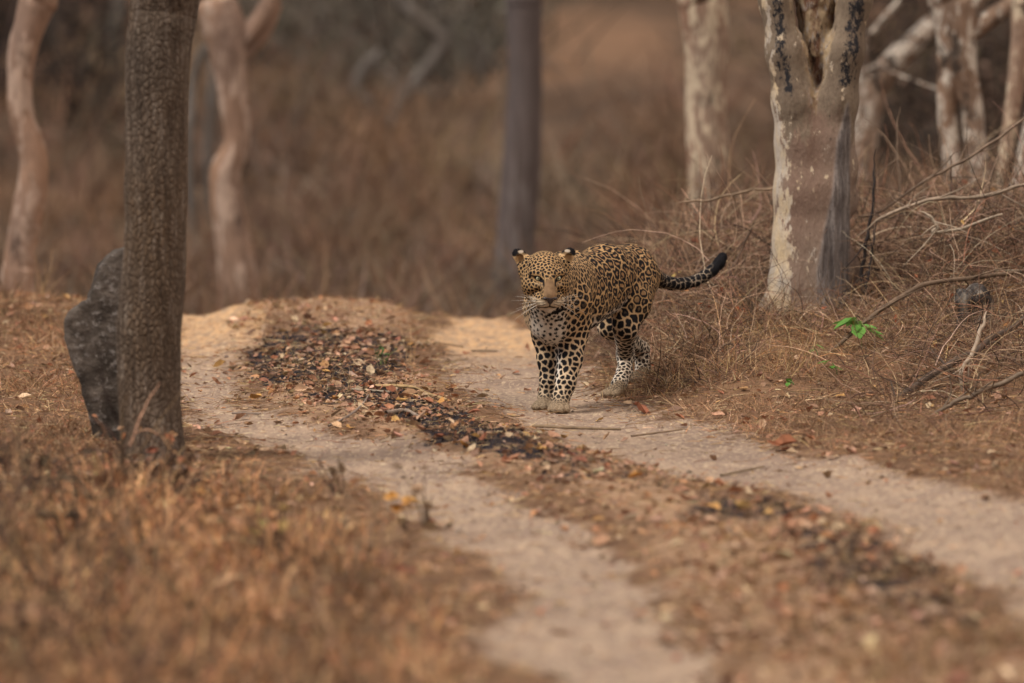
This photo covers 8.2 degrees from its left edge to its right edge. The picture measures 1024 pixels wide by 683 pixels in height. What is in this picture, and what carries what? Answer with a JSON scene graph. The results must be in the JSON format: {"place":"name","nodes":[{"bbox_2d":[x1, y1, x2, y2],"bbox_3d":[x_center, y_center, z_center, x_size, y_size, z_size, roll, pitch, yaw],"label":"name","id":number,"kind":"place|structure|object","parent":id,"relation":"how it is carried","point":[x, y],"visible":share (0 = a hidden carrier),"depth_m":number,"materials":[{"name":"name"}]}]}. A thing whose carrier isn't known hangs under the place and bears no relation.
{"place":"outdoors","nodes":[
{"label":"outdoors","id":0,"kind":"place"},
{"bbox_2d":[0,0,1023,682],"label":"ground","id":1,"kind":"structure","parent":0,"point":[550,650],"depth_m":27.21,"materials":[{"name":"soil"}]},
{"bbox_2d":[0,252,35,299],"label":"dry plant","id":2,"kind":"object","parent":1,"relation":"on","point":[8,297],"visible":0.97,"depth_m":35.25,"materials":[{"name":"brown plant"}]},
{"bbox_2d":[0,0,57,294],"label":"curved tree","id":3,"kind":"object","parent":1,"relation":"on","point":[32,19],"visible":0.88,"depth_m":38.96,"materials":[{"name":"brown plant"}]},
{"bbox_2d":[0,436,77,510],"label":"dry plant","id":4,"kind":"object","parent":1,"relation":"on","point":[43,461],"visible":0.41,"depth_m":24.79,"materials":[{"name":"brown plant"}]},
{"bbox_2d":[34,242,69,295],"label":"dry plant","id":5,"kind":"object","parent":1,"relation":"on","point":[38,285],"visible":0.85,"depth_m":36.05,"materials":[{"name":"brown plant"}]},
{"bbox_2d":[11,567,95,650],"bbox_3d":[-1.315,0.793,20.873,0.270,0.245,0.219,4,5,41],"label":"dry plant","id":6,"kind":"object","parent":1,"relation":"on","point":[44,606],"visible":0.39,"depth_m":20.90,"materials":[{"name":"brown plant"}]},
{"bbox_2d":[0,278,139,473],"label":"dry grass","id":7,"kind":"structure","parent":1,"relation":"on","point":[52,330],"depth_m":30.73,"materials":[{"name":"plant"}]},
{"bbox_2d":[11,447,152,564],"bbox_3d":[-1.425,0.550,23.444,0.319,0.384,0.441,-4,5,-41],"label":"dry plant","id":8,"kind":"object","parent":1,"relation":"on","point":[73,515],"visible":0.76,"depth_m":23.45,"materials":[{"name":"brown plant"}]},
{"bbox_2d":[64,247,123,440],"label":"stone slab","id":9,"kind":"structure","parent":1,"relation":"on","point":[90,321],"depth_m":28.08,"materials":[{"name":"stone"}]},
{"bbox_2d":[56,440,139,509],"bbox_3d":[-1.417,0.482,24.796,0.304,0.289,0.204,3,5,39],"label":"dry plant","id":10,"kind":"object","parent":1,"relation":"on","point":[118,474],"visible":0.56,"depth_m":24.76,"materials":[{"name":"brown plant"}]},
{"bbox_2d":[104,0,127,78],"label":"distant tree","id":11,"kind":"object","parent":1,"relation":"on","point":[119,7],"visible":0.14,"depth_m":69.88,"materials":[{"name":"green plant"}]},
{"bbox_2d":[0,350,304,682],"bbox_3d":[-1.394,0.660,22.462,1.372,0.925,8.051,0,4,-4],"label":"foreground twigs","id":12,"kind":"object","parent":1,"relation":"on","point":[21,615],"visible":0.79,"depth_m":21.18,"materials":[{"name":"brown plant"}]},
{"bbox_2d":[116,0,199,462],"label":"tree trunk","id":13,"kind":"object","parent":1,"relation":"on","point":[159,42],"visible":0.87,"depth_m":27.24,"materials":[{"name":"brown plant"}]},
{"bbox_2d":[141,452,202,496],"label":"dry plant","id":14,"kind":"object","parent":1,"relation":"on","point":[184,469],"visible":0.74,"depth_m":25.70,"materials":[{"name":"brown plant"}]},
{"bbox_2d":[0,0,365,174],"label":"dark thicket","id":15,"kind":"object","parent":1,"relation":"on","point":[72,22],"visible":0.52,"depth_m":64.26,"materials":[{"name":"plant"}]},
{"bbox_2d":[187,43,207,266],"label":"thin tree","id":16,"kind":"object","parent":1,"relation":"on","point":[196,65],"visible":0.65,"depth_m":52.00,"materials":[{"name":"plant"}]},
{"bbox_2d":[169,472,238,540],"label":"dry plant","id":17,"kind":"object","parent":1,"relation":"on","point":[230,504],"visible":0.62,"depth_m":23.91,"materials":[{"name":"brown plant"}]},
{"bbox_2d":[201,61,217,227],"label":"thin tree","id":18,"kind":"object","parent":1,"relation":"on","point":[212,102],"visible":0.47,"depth_m":55.99,"materials":[{"name":"plant"}]},
{"bbox_2d":[212,359,224,367],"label":"fallen leaf","id":19,"kind":"object","parent":1,"relation":"on","point":[220,362],"visible":1,"depth_m":32.39,"materials":[{"name":"plant"}]},
{"bbox_2d":[0,414,465,682],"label":"dead leaves","id":20,"kind":"object","parent":1,"relation":"on","point":[401,576],"visible":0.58,"depth_m":22.27,"materials":[{"name":"brown plant"}]},
{"bbox_2d":[197,0,281,309],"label":"forked tree","id":21,"kind":"object","parent":1,"relation":"on","point":[234,40],"visible":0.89,"depth_m":43.45,"materials":[{"name":"brown plant"}]},
{"bbox_2d":[0,420,488,682],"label":"dry grass","id":22,"kind":"structure","parent":1,"relation":"on","point":[204,545],"depth_m":21.77,"materials":[{"name":"plant"}]},
{"bbox_2d":[232,412,260,414],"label":"fallen stick","id":23,"kind":"object","parent":1,"relation":"on","point":[251,413],"visible":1,"depth_m":29.66,"materials":[{"name":"wood"}]},
{"bbox_2d":[248,393,261,398],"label":"fallen leaf","id":24,"kind":"object","parent":1,"relation":"on","point":[255,396],"visible":1,"depth_m":30.25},
{"bbox_2d":[231,485,292,559],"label":"dry plant","id":25,"kind":"object","parent":1,"relation":"on","point":[283,507],"visible":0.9,"depth_m":23.49,"materials":[{"name":"brown plant"}]},
{"bbox_2d":[311,455,346,494],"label":"dry plant","id":26,"kind":"object","parent":1,"relation":"on","point":[342,470],"visible":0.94,"depth_m":25.91,"materials":[{"name":"brown plant"}]},
{"bbox_2d":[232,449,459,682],"bbox_3d":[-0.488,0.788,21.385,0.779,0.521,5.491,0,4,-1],"label":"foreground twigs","id":27,"kind":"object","parent":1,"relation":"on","point":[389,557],"visible":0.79,"depth_m":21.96,"materials":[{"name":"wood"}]},
{"bbox_2d":[328,394,368,426],"bbox_3d":[-0.639,0.282,29.443,0.080,0.057,1.096,1,4,8],"label":"fallen stick","id":28,"kind":"object","parent":1,"relation":"on","point":[350,414],"visible":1,"depth_m":29.07,"materials":[{"name":"wood"}]},
{"bbox_2d":[64,0,643,110],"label":"olive scrub","id":29,"kind":"object","parent":1,"relation":"on","point":[419,39],"visible":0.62,"depth_m":68.83,"materials":[{"name":"plant"}]},
{"bbox_2d":[366,364,374,374],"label":"fallen leaf","id":30,"kind":"object","parent":1,"relation":"on","point":[370,368],"visible":1,"depth_m":31.27,"materials":[{"name":"plant"}]},
{"bbox_2d":[351,388,390,392],"bbox_3d":[-0.600,0.209,30.307,0.190,0.014,0.013,2,5,29],"label":"fallen stick","id":31,"kind":"object","parent":1,"relation":"on","point":[357,389],"visible":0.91,"depth_m":30.30,"materials":[{"name":"wood"}]},
{"bbox_2d":[375,343,396,364],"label":"green weed","id":32,"kind":"object","parent":1,"relation":"on","point":[385,354],"visible":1,"depth_m":31.91,"materials":[{"name":"green plant"}]},
{"bbox_2d":[351,0,426,143],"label":"distant tree","id":33,"kind":"object","parent":1,"relation":"on","point":[360,71],"visible":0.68,"depth_m":63.94,"materials":[{"name":"brown plant"}]},
{"bbox_2d":[376,333,403,338],"bbox_3d":[-0.576,-0.027,33.652,0.017,0.036,0.187,3,5,40],"label":"fallen stick","id":34,"kind":"object","parent":1,"relation":"on","point":[381,334],"visible":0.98,"depth_m":33.64,"materials":[{"name":"wood"}]},
{"bbox_2d":[386,385,395,391],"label":"fallen leaf","id":35,"kind":"object","parent":1,"relation":"on","point":[391,388],"visible":1,"depth_m":30.31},
{"bbox_2d":[382,492,410,530],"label":"dry plant","id":36,"kind":"object","parent":1,"relation":"on","point":[398,508],"visible":0.95,"depth_m":24.49,"materials":[{"name":"brown plant"}]},
{"bbox_2d":[384,408,417,415],"bbox_3d":[-0.422,0.292,29.147,0.161,0.027,0.138,2,5,27],"label":"fallen stick","id":37,"kind":"object","parent":1,"relation":"on","point":[402,410],"visible":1,"depth_m":29.16,"materials":[{"name":"wood"}]},
{"bbox_2d":[392,326,419,363],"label":"dry plant","id":38,"kind":"object","parent":1,"relation":"on","point":[410,358],"visible":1,"depth_m":32.42,"materials":[{"name":"brown plant"}]},
{"bbox_2d":[400,495,418,502],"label":"fallen leaf","id":39,"kind":"object","parent":1,"relation":"on","point":[412,501],"visible":0.56,"depth_m":25.76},
{"bbox_2d":[375,384,446,400],"bbox_3d":[-0.376,0.218,30.201,0.136,0.026,0.799,-2,4,-23],"label":"fallen stick","id":40,"kind":"object","parent":1,"relation":"on","point":[408,386],"visible":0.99,"depth_m":30.50,"materials":[{"name":"wood"}]},
{"bbox_2d":[391,464,434,526],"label":"dry plant","id":41,"kind":"object","parent":1,"relation":"on","point":[427,506],"visible":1,"depth_m":24.63,"materials":[{"name":"brown plant"}]},
{"bbox_2d":[389,0,449,124],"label":"distant tree","id":42,"kind":"object","parent":1,"relation":"on","point":[414,14],"visible":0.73,"depth_m":65.93,"materials":[{"name":"brown plant"}]},
{"bbox_2d":[435,341,462,346],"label":"fallen stick","id":43,"kind":"object","parent":1,"relation":"on","point":[449,344],"visible":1,"depth_m":33.93,"materials":[{"name":"wood"}]},
{"bbox_2d":[471,350,496,351],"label":"fallen stick","id":44,"kind":"object","parent":1,"relation":"on","point":[484,350],"visible":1,"depth_m":33.60,"materials":[{"name":"wood"}]},
{"bbox_2d":[500,455,512,463],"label":"fallen leaf","id":45,"kind":"object","parent":1,"relation":"on","point":[504,459],"visible":1,"depth_m":27.03,"materials":[{"name":"plant"}]},
{"bbox_2d":[0,0,1021,237],"bbox_3d":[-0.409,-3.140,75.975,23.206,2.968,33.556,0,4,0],"label":"dry scrub","id":46,"kind":"object","parent":1,"relation":"on","point":[9,148],"visible":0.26,"depth_m":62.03,"materials":[{"name":"plant"}]},
{"bbox_2d":[0,69,1023,318],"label":"dry scrub","id":47,"kind":"object","parent":1,"relation":"on","point":[434,295],"visible":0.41,"depth_m":50.73,"materials":[{"name":"plant"}]},
{"bbox_2d":[0,285,1023,682],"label":"leaf litter","id":48,"kind":"object","parent":1,"relation":"on","point":[738,595],"visible":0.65,"depth_m":24.07,"materials":[{"name":"plant"}]},
{"bbox_2d":[0,259,1023,682],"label":"straw chaff","id":49,"kind":"object","parent":1,"relation":"on","point":[488,475],"visible":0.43,"depth_m":26.72,"materials":[{"name":"plant"}]},
{"bbox_2d":[493,0,542,306],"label":"smooth tree","id":50,"kind":"object","parent":1,"relation":"on","point":[520,182],"visible":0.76,"depth_m":47.92,"materials":[{"name":"grey plant"}]},
{"bbox_2d":[548,431,559,436],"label":"fallen leaf","id":51,"kind":"object","parent":1,"relation":"on","point":[553,434],"visible":1,"depth_m":28.43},
{"bbox_2d":[532,424,620,430],"bbox_3d":[0.258,0.351,29.043,0.384,0.018,0.044,1,4,19],"label":"fallen stick","id":52,"kind":"object","parent":1,"relation":"on","point":[569,427],"visible":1,"depth_m":29.02,"materials":[{"name":"wood"}]},
{"bbox_2d":[182,293,1023,682],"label":"dry grass","id":53,"kind":"structure","parent":1,"relation":"on","point":[520,435],"depth_m":27.89,"materials":[{"name":"plant"}]},
{"bbox_2d":[185,304,1023,680],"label":"pebbles","id":54,"kind":"object","parent":1,"relation":"on","point":[565,674],"visible":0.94,"depth_m":24.74,"materials":[{"name":"beige stone"}]},
{"bbox_2d":[512,243,726,413],"bbox_3d":[0.421,-0.090,30.532,0.404,0.724,1.980,2,4,21],"label":"leopard","id":55,"kind":"object","parent":1,"relation":"on","point":[573,297],"visible":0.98,"depth_m":30.15,"materials":[{"name":"fur"}]},
{"bbox_2d":[238,323,1003,639],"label":"charred litter","id":56,"kind":"object","parent":1,"relation":"on","point":[543,472],"visible":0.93,"depth_m":27.82,"materials":[{"name":"brown plant"}]},
{"bbox_2d":[628,471,641,477],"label":"fallen leaf","id":57,"kind":"object","parent":1,"relation":"on","point":[634,474],"visible":1,"depth_m":26.25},
{"bbox_2d":[635,401,648,412],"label":"fallen leaf","id":58,"kind":"object","parent":1,"relation":"on","point":[642,408],"visible":1,"depth_m":29.71,"materials":[{"name":"plant"}]},
{"bbox_2d":[646,497,662,504],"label":"fallen leaf","id":59,"kind":"object","parent":1,"relation":"on","point":[650,499],"visible":1,"depth_m":25.08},
{"bbox_2d":[631,429,682,436],"bbox_3d":[0.588,0.370,28.809,0.009,0.010,0.360,3,5,36],"label":"fallen stick","id":60,"kind":"object","parent":1,"relation":"on","point":[651,433],"visible":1,"depth_m":28.79,"materials":[{"name":"wood"}]},
{"bbox_2d":[670,484,690,493],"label":"fallen leaf","id":61,"kind":"object","parent":1,"relation":"on","point":[679,487],"visible":1,"depth_m":25.66,"materials":[{"name":"plant"}]},
{"bbox_2d":[675,0,728,269],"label":"blotched tree","id":62,"kind":"object","parent":1,"relation":"on","point":[705,26],"visible":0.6,"depth_m":40.90,"materials":[{"name":"beige plant"}]},
{"bbox_2d":[705,502,720,509],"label":"fallen leaf","id":63,"kind":"object","parent":1,"relation":"on","point":[715,505],"visible":1,"depth_m":25.01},
{"bbox_2d":[711,411,724,415],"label":"fallen leaf","id":64,"kind":"object","parent":1,"relation":"on","point":[718,413],"visible":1,"depth_m":29.33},
{"bbox_2d":[714,478,727,484],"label":"fallen leaf","id":65,"kind":"object","parent":1,"relation":"on","point":[718,481],"visible":1,"depth_m":26.22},
{"bbox_2d":[727,486,742,491],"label":"fallen leaf","id":66,"kind":"object","parent":1,"relation":"on","point":[735,488],"visible":0.96,"depth_m":25.84,"materials":[{"name":"plant"}]},
{"bbox_2d":[720,466,764,476],"bbox_3d":[0.875,0.492,26.986,0.012,0.014,0.370,2,5,28],"label":"fallen stick","id":67,"kind":"object","parent":1,"relation":"on","point":[736,472],"visible":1,"depth_m":26.96,"materials":[{"name":"wood"}]},
{"bbox_2d":[734,500,750,509],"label":"fallen leaf","id":68,"kind":"object","parent":1,"relation":"on","point":[742,503],"visible":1,"depth_m":24.93,"materials":[{"name":"plant"}]},
{"bbox_2d":[769,528,780,534],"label":"fallen leaf","id":69,"kind":"object","parent":1,"relation":"on","point":[775,530],"visible":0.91,"depth_m":23.86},
{"bbox_2d":[534,80,1023,270],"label":"brushwood","id":70,"kind":"object","parent":1,"relation":"on","point":[691,208],"visible":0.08,"depth_m":36.40,"materials":[{"name":"brown plant"}]},
{"bbox_2d":[767,434,795,445],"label":"fallen leaf","id":71,"kind":"object","parent":1,"relation":"on","point":[784,439],"visible":1,"depth_m":27.72,"materials":[{"name":"plant"}]},
{"bbox_2d":[781,513,793,519],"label":"fallen leaf","id":72,"kind":"object","parent":1,"relation":"on","point":[787,516],"visible":0.87,"depth_m":24.45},
{"bbox_2d":[575,106,1023,362],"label":"brushwood","id":73,"kind":"object","parent":1,"relation":"on","point":[760,247],"visible":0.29,"depth_m":33.42,"materials":[{"name":"brown plant"}]},
{"bbox_2d":[850,110,903,221],"bbox_3d":[1.673,-0.818,32.928,0.289,0.544,0.090,0,4,0],"label":"dry branch","id":74,"kind":"object","parent":73,"relation":"on","point":[899,171],"visible":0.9,"depth_m":32.90,"materials":[{"name":"brown plant"}]},
{"bbox_2d":[855,118,1023,217],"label":"dry branch","id":75,"kind":"object","parent":73,"relation":"on","point":[938,172],"visible":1,"depth_m":32.41,"materials":[{"name":"brown plant"}]},
{"bbox_2d":[579,128,1023,401],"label":"brushwood","id":76,"kind":"object","parent":1,"relation":"on","point":[935,288],"visible":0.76,"depth_m":31.64,"materials":[{"name":"brown plant"}]},
{"bbox_2d":[724,222,754,277],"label":"dry branch","id":77,"kind":"object","parent":76,"relation":"on","point":[743,243],"visible":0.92,"depth_m":32.23,"materials":[{"name":"brown plant"}]},
{"bbox_2d":[856,172,1023,236],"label":"dry branch","id":78,"kind":"object","parent":76,"relation":"on","point":[945,197],"visible":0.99,"depth_m":32.23,"materials":[{"name":"brown plant"}]},
{"bbox_2d":[902,211,1002,266],"bbox_3d":[1.963,-0.462,31.833,0.483,0.243,0.144,-1,4,-12],"label":"dry branch","id":79,"kind":"object","parent":76,"relation":"on","point":[936,229],"visible":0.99,"depth_m":31.86,"materials":[{"name":"brown plant"}]},
{"bbox_2d":[913,155,1006,254],"bbox_3d":[2.047,-0.620,32.486,0.329,0.460,0.293,-2,5,-28],"label":"dry branch","id":80,"kind":"object","parent":76,"relation":"on","point":[956,203],"visible":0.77,"depth_m":32.47,"materials":[{"name":"brown plant"}]},
{"bbox_2d":[579,257,1023,492],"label":"dry grass","id":81,"kind":"structure","parent":1,"relation":"on","point":[946,424],"depth_m":29.32,"materials":[{"name":"plant"}]},
{"bbox_2d":[585,65,1023,357],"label":"brushwood","id":82,"kind":"object","parent":1,"relation":"on","point":[922,257],"visible":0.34,"depth_m":32.22,"materials":[{"name":"brown plant"}]},
{"bbox_2d":[595,199,1023,388],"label":"dry stalks","id":83,"kind":"object","parent":1,"relation":"on","point":[812,342],"visible":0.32,"depth_m":31.28,"materials":[{"name":"plant"}]},
{"bbox_2d":[757,0,872,315],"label":"forked tree","id":84,"kind":"object","parent":1,"relation":"on","point":[815,59],"visible":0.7,"depth_m":32.22,"materials":[{"name":"beige plant"}]},
{"bbox_2d":[850,212,901,288],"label":"dry branch","id":85,"kind":"object","parent":84,"relation":"attached to","point":[875,273],"visible":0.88,"depth_m":32.35,"materials":[{"name":"brown plant"}]},
{"bbox_2d":[809,512,825,521],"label":"fallen leaf","id":86,"kind":"object","parent":1,"relation":"on","point":[814,516],"visible":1,"depth_m":24.22,"materials":[{"name":"plant"}]},
{"bbox_2d":[817,504,830,512],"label":"fallen leaf","id":87,"kind":"object","parent":1,"relation":"on","point":[824,509],"visible":1,"depth_m":25.00,"materials":[{"name":"plant"}]},
{"bbox_2d":[818,360,841,373],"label":"green seedling","id":88,"kind":"object","parent":1,"relation":"on","point":[833,366],"visible":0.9,"depth_m":30.38,"materials":[{"name":"green"}]},
{"bbox_2d":[649,179,1023,376],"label":"dead leaves","id":89,"kind":"object","parent":1,"relation":"on","point":[916,276],"visible":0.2,"depth_m":32.13,"materials":[{"name":"brown plant"}]},
{"bbox_2d":[831,521,843,529],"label":"fallen leaf","id":90,"kind":"object","parent":1,"relation":"on","point":[838,524],"visible":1,"depth_m":24.16,"materials":[{"name":"plant"}]},
{"bbox_2d":[657,0,1023,198],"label":"dark thicket","id":91,"kind":"object","parent":1,"relation":"on","point":[924,69],"visible":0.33,"depth_m":51.40,"materials":[{"name":"plant"}]},
{"bbox_2d":[657,496,1023,682],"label":"dry grass","id":92,"kind":"structure","parent":1,"relation":"on","point":[894,671],"depth_m":21.15,"materials":[{"name":"plant"}]},
{"bbox_2d":[833,317,883,345],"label":"green seedling","id":93,"kind":"object","parent":1,"relation":"on","point":[856,324],"visible":0.95,"depth_m":30.95,"materials":[{"name":"green"}]},
{"bbox_2d":[835,222,881,305],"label":"dry branch","id":94,"kind":"object","parent":1,"relation":"on","point":[870,266],"visible":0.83,"depth_m":32.23,"materials":[{"name":"brown plant"}]},
{"bbox_2d":[843,149,903,303],"bbox_3d":[1.633,-0.522,32.398,0.294,0.719,0.301,0,4,0],"label":"dry branch","id":95,"kind":"object","parent":1,"relation":"on","point":[868,237],"visible":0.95,"depth_m":32.29,"materials":[{"name":"brown plant"}]},
{"bbox_2d":[867,527,880,533],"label":"fallen leaf","id":96,"kind":"object","parent":1,"relation":"on","point":[871,529],"visible":0.78,"depth_m":24.20,"materials":[{"name":"plant"}]},
{"bbox_2d":[771,270,1023,431],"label":"brushwood","id":97,"kind":"object","parent":1,"relation":"on","point":[976,359],"visible":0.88,"depth_m":29.41,"materials":[{"name":"brown plant"}]},
{"bbox_2d":[855,0,986,238],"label":"leaning branch tree","id":98,"kind":"object","parent":1,"relation":"on","point":[894,61],"visible":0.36,"depth_m":44.42,"materials":[{"name":"beige plant"}]},
{"bbox_2d":[828,267,1023,351],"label":"dry branch","id":99,"kind":"object","parent":1,"relation":"on","point":[915,288],"visible":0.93,"depth_m":31.25,"materials":[{"name":"brown plant"}]},
{"bbox_2d":[890,316,1023,396],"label":"dry branch","id":100,"kind":"object","parent":1,"relation":"on","point":[937,373],"visible":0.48,"depth_m":30.14,"materials":[{"name":"brown plant"}]},
{"bbox_2d":[933,311,986,390],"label":"dry branch","id":101,"kind":"object","parent":1,"relation":"on","point":[974,347],"visible":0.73,"depth_m":29.88,"materials":[{"name":"brown plant"}]},
{"bbox_2d":[928,0,1011,236],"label":"split tree","id":102,"kind":"object","parent":1,"relation":"on","point":[961,28],"visible":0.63,"depth_m":39.43,"materials":[{"name":"beige plant"}]},
{"bbox_2d":[954,283,996,331],"bbox_3d":[2.050,-0.072,31.369,0.199,0.375,0.204,0,4,0],"label":"charred stump","id":103,"kind":"object","parent":1,"relation":"on","point":[960,293],"visible":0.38,"depth_m":31.31,"materials":[{"name":"wood"}]},
{"bbox_2d":[931,369,1023,414],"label":"dry branch","id":104,"kind":"object","parent":1,"relation":"on","point":[962,397],"visible":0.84,"depth_m":29.03,"materials":[{"name":"brown plant"}]},
{"bbox_2d":[995,0,1023,211],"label":"slanting tree","id":105,"kind":"object","parent":1,"relation":"on","point":[1016,64],"visible":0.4,"depth_m":38.56,"materials":[{"name":"beige plant"}]},
{"bbox_2d":[1004,123,1023,233],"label":"white tree","id":106,"kind":"object","parent":1,"relation":"on","point":[1020,157],"visible":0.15,"depth_m":37.79,"materials":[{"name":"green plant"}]},
{"bbox_2d":[672,170,774,234],"bbox_3d":[0.986,-0.621,32.491,0.478,0.356,0.220,-1,4,-10],"label":"dry branch","id":107,"kind":"object","parent":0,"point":[737,193],"visible":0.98,"depth_m":32.52,"materials":[{"name":"brown plant"}]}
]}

